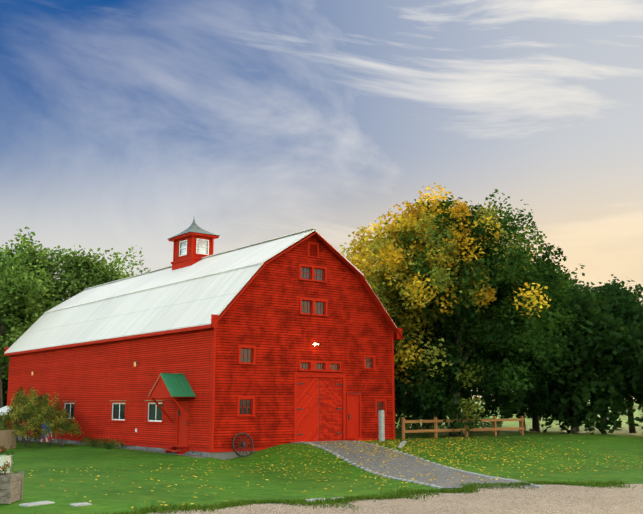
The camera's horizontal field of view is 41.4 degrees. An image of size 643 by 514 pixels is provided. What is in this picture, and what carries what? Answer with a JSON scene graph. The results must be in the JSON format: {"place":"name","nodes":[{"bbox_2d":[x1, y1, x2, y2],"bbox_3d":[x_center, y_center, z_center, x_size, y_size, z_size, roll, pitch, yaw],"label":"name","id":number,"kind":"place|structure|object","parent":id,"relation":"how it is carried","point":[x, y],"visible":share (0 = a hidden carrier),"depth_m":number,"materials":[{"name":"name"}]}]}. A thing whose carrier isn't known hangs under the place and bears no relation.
{"place":"outdoors","nodes":[
{"label":"outdoors","id":0,"kind":"place"},
{"bbox_2d":[19,440,206,457],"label":"drip gravel","id":1,"kind":"structure","parent":0,"point":[190,455],"depth_m":43.59,"materials":[{"name":"grey gravel"}]},
{"bbox_2d":[0,400,642,513],"bbox_3d":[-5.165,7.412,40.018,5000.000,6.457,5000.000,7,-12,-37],"label":"ground","id":2,"kind":"structure","parent":0,"point":[44,461],"depth_m":35.04,"materials":[{"name":"green plant"}]},
{"bbox_2d":[1,336,7,405],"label":"tree","id":3,"kind":"object","parent":2,"relation":"on","point":[4,387],"visible":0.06,"depth_m":81.89,"materials":[{"name":"green plant"}]},
{"bbox_2d":[0,406,11,417],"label":"flowers","id":4,"kind":"object","parent":2,"relation":"on","point":[4,409],"visible":0.12,"depth_m":62.42,"materials":[{"name":"white plant"}]},
{"bbox_2d":[0,455,13,472],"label":"flower pot","id":5,"kind":"object","parent":2,"relation":"on","point":[4,458],"visible":0.75,"depth_m":32.84,"materials":[{"name":"white metal"}]},
{"bbox_2d":[0,446,13,455],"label":"flowers","id":6,"kind":"object","parent":5,"relation":"on","point":[1,447],"depth_m":33.03,"materials":[{"name":"plant"}]},
{"bbox_2d":[0,430,16,448],"bbox_3d":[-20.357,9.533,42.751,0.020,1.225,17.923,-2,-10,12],"label":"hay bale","id":7,"kind":"object","parent":2,"relation":"on","point":[9,439],"visible":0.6,"depth_m":50.49,"materials":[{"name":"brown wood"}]},
{"bbox_2d":[0,471,23,503],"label":"planter box","id":8,"kind":"object","parent":2,"relation":"on","point":[11,487],"visible":1,"depth_m":22.36,"materials":[{"name":"brown wood"}]},
{"bbox_2d":[0,461,16,474],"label":"flowers","id":9,"kind":"object","parent":8,"relation":"in","point":[5,468],"depth_m":22.65,"materials":[{"name":"white plant"}]},
{"bbox_2d":[0,249,66,426],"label":"tree","id":10,"kind":"object","parent":2,"relation":"on","point":[16,307],"depth_m":67.26,"materials":[{"name":"green plant"}]},
{"bbox_2d":[0,387,81,447],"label":"bush","id":11,"kind":"object","parent":2,"relation":"on","point":[47,411],"depth_m":51.79,"materials":[{"name":"green plant"}]},
{"bbox_2d":[0,226,83,338],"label":"tree","id":12,"kind":"object","parent":2,"relation":"on","point":[50,265],"depth_m":75.01,"materials":[{"name":"green plant"}]},
{"bbox_2d":[40,424,52,441],"bbox_3d":[-17.899,11.457,55.818,0.920,1.380,0.797,2,-10,-9],"label":"flag","id":13,"kind":"object","parent":2,"relation":"on","point":[44,427],"visible":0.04,"depth_m":55.54,"materials":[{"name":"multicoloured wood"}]},
{"bbox_2d":[42,245,133,311],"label":"tree","id":14,"kind":"object","parent":2,"relation":"on","point":[92,272],"depth_m":76.40,"materials":[{"name":"green plant"}]},
{"bbox_2d":[79,436,126,448],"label":"wall plant leaves","id":15,"kind":"object","parent":2,"relation":"on","point":[97,443],"visible":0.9,"depth_m":46.85,"materials":[{"name":"green plant"}]},
{"bbox_2d":[103,247,150,276],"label":"tree","id":16,"kind":"object","parent":2,"relation":"on","point":[131,261],"visible":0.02,"depth_m":84.55,"materials":[{"name":"green plant"}]},
{"bbox_2d":[163,445,188,453],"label":"door steps","id":17,"kind":"structure","parent":2,"relation":"on","point":[183,451],"depth_m":41.34,"materials":[{"name":"red wood"}]},
{"bbox_2d":[5,234,394,459],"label":"barn","id":18,"kind":"structure","parent":2,"relation":"on","point":[259,368],"depth_m":44.46,"materials":[{"name":"red wood"}]},
{"bbox_2d":[148,373,195,422],"bbox_3d":[-7.385,6.941,41.936,1.330,2.413,2.473,7,-12,-37],"label":"door awning","id":19,"kind":"object","parent":18,"relation":"attached to","point":[172,385],"depth_m":41.57,"materials":[{"name":"green metal"}]},
{"bbox_2d":[168,219,219,269],"bbox_3d":[-8.310,-0.752,55.181,2.220,3.920,3.180,7,-12,-37],"label":"cupola","id":20,"kind":"object","parent":18,"relation":"on","point":[193,237],"visible":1,"depth_m":54.49,"materials":[{"name":"red wood"}]},
{"bbox_2d":[4,228,403,355],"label":"barn roof","id":21,"kind":"structure","parent":18,"relation":"attached to","point":[202,293],"depth_m":49.02,"materials":[{"name":"white metal"}]},
{"bbox_2d":[232,432,253,456],"bbox_3d":[-3.736,8.949,40.566,1.172,1.172,0.230,7,-26,-37],"label":"wagon wheel","id":22,"kind":"object","parent":2,"relation":"on","point":[243,444],"visible":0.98,"depth_m":40.54,"materials":[{"name":"grey wood"}]},
{"bbox_2d":[19,441,542,506],"bbox_3d":[1.926,7.812,31.635,12.484,0.926,24.776,-3,-10,18],"label":"granite edging","id":23,"kind":"object","parent":2,"relation":"on","point":[401,445],"visible":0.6,"depth_m":30.31,"materials":[{"name":"grey stone"}]},
{"bbox_2d":[6,436,640,507],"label":"fallen leaves","id":24,"kind":"object","parent":2,"relation":"on","point":[428,446],"visible":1,"depth_m":37.32,"materials":[{"name":"yellow plant"}]},
{"bbox_2d":[379,410,384,440],"bbox_3d":[3.156,8.868,44.689,0.250,1.620,0.220,7,-12,-37],"label":"granite post","id":25,"kind":"object","parent":2,"relation":"on","point":[381,427],"visible":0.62,"depth_m":44.60,"materials":[{"name":"grey stone"}]},
{"bbox_2d":[308,441,540,487],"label":"path gravel","id":26,"kind":"structure","parent":2,"relation":"on","point":[396,470],"depth_m":34.35,"materials":[{"name":"grey gravel"}]},
{"bbox_2d":[395,314,470,428],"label":"tree","id":27,"kind":"object","parent":2,"relation":"on","point":[400,413],"depth_m":65.71,"materials":[{"name":"green plant"}]},
{"bbox_2d":[387,304,499,429],"bbox_3d":[7.351,7.119,63.087,11.462,12.001,11.088,7,-12,-37],"label":"tree","id":28,"kind":"object","parent":2,"relation":"on","point":[430,411],"depth_m":60.45,"materials":[{"name":"green plant"}]},
{"bbox_2d":[395,416,502,434],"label":"bushes","id":29,"kind":"object","parent":2,"relation":"on","point":[479,425],"visible":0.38,"depth_m":49.38,"materials":[{"name":"green plant"}]},
{"bbox_2d":[340,183,577,436],"bbox_3d":[8.139,3.533,53.392,17.001,15.774,18.650,7,-12,-37],"label":"maple","id":30,"kind":"object","parent":2,"relation":"on","point":[505,278],"depth_m":49.70,"materials":[{"name":"green plant"}]},
{"bbox_2d":[402,416,524,438],"bbox_3d":[8.456,9.951,49.659,10.002,1.256,0.171,7,-12,-36],"label":"rail fence","id":31,"kind":"object","parent":2,"relation":"on","point":[435,430],"visible":0.77,"depth_m":49.34,"materials":[{"name":"brown wood"}]},
{"bbox_2d":[394,326,557,419],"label":"hedge leaves","id":32,"kind":"object","parent":2,"relation":"on","point":[535,406],"visible":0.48,"depth_m":52.78,"materials":[{"name":"green plant"}]},
{"bbox_2d":[479,261,589,430],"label":"tree","id":33,"kind":"object","parent":2,"relation":"on","point":[587,283],"depth_m":70.99,"materials":[{"name":"green plant"}]},
{"bbox_2d":[472,255,599,431],"bbox_3d":[15.640,6.571,63.837,11.246,13.480,10.710,7,-12,-37],"label":"tree","id":34,"kind":"object","parent":2,"relation":"on","point":[523,411],"depth_m":63.07,"materials":[{"name":"green plant"}]},
{"bbox_2d":[494,285,642,433],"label":"tree","id":35,"kind":"object","parent":2,"relation":"on","point":[599,343],"depth_m":56.50,"materials":[{"name":"green plant"}]},
{"bbox_2d":[569,274,642,428],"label":"tree","id":36,"kind":"object","parent":2,"relation":"on","point":[612,287],"depth_m":81.76,"materials":[{"name":"green plant"}]},
{"bbox_2d":[582,285,642,432],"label":"tree","id":37,"kind":"object","parent":2,"relation":"on","point":[626,310],"depth_m":70.27,"materials":[{"name":"green plant"}]},
{"bbox_2d":[623,314,642,432],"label":"tree","id":38,"kind":"object","parent":2,"relation":"on","point":[639,359],"visible":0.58,"depth_m":59.29,"materials":[{"name":"green plant"}]},
{"bbox_2d":[0,0,642,400],"label":"sky","id":39,"kind":"structure","parent":0,"point":[124,124],"materials":[{"name":"blue"}]},
{"bbox_2d":[149,484,642,513],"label":"gravel road","id":40,"kind":"structure","parent":0,"point":[558,499],"depth_m":23.29,"materials":[{"name":"beige gravel"}]},
{"bbox_2d":[35,479,642,513],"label":"edge grass tufts","id":41,"kind":"object","parent":40,"relation":"on","point":[467,488],"visible":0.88,"depth_m":23.89,"materials":[{"name":"green plant"}]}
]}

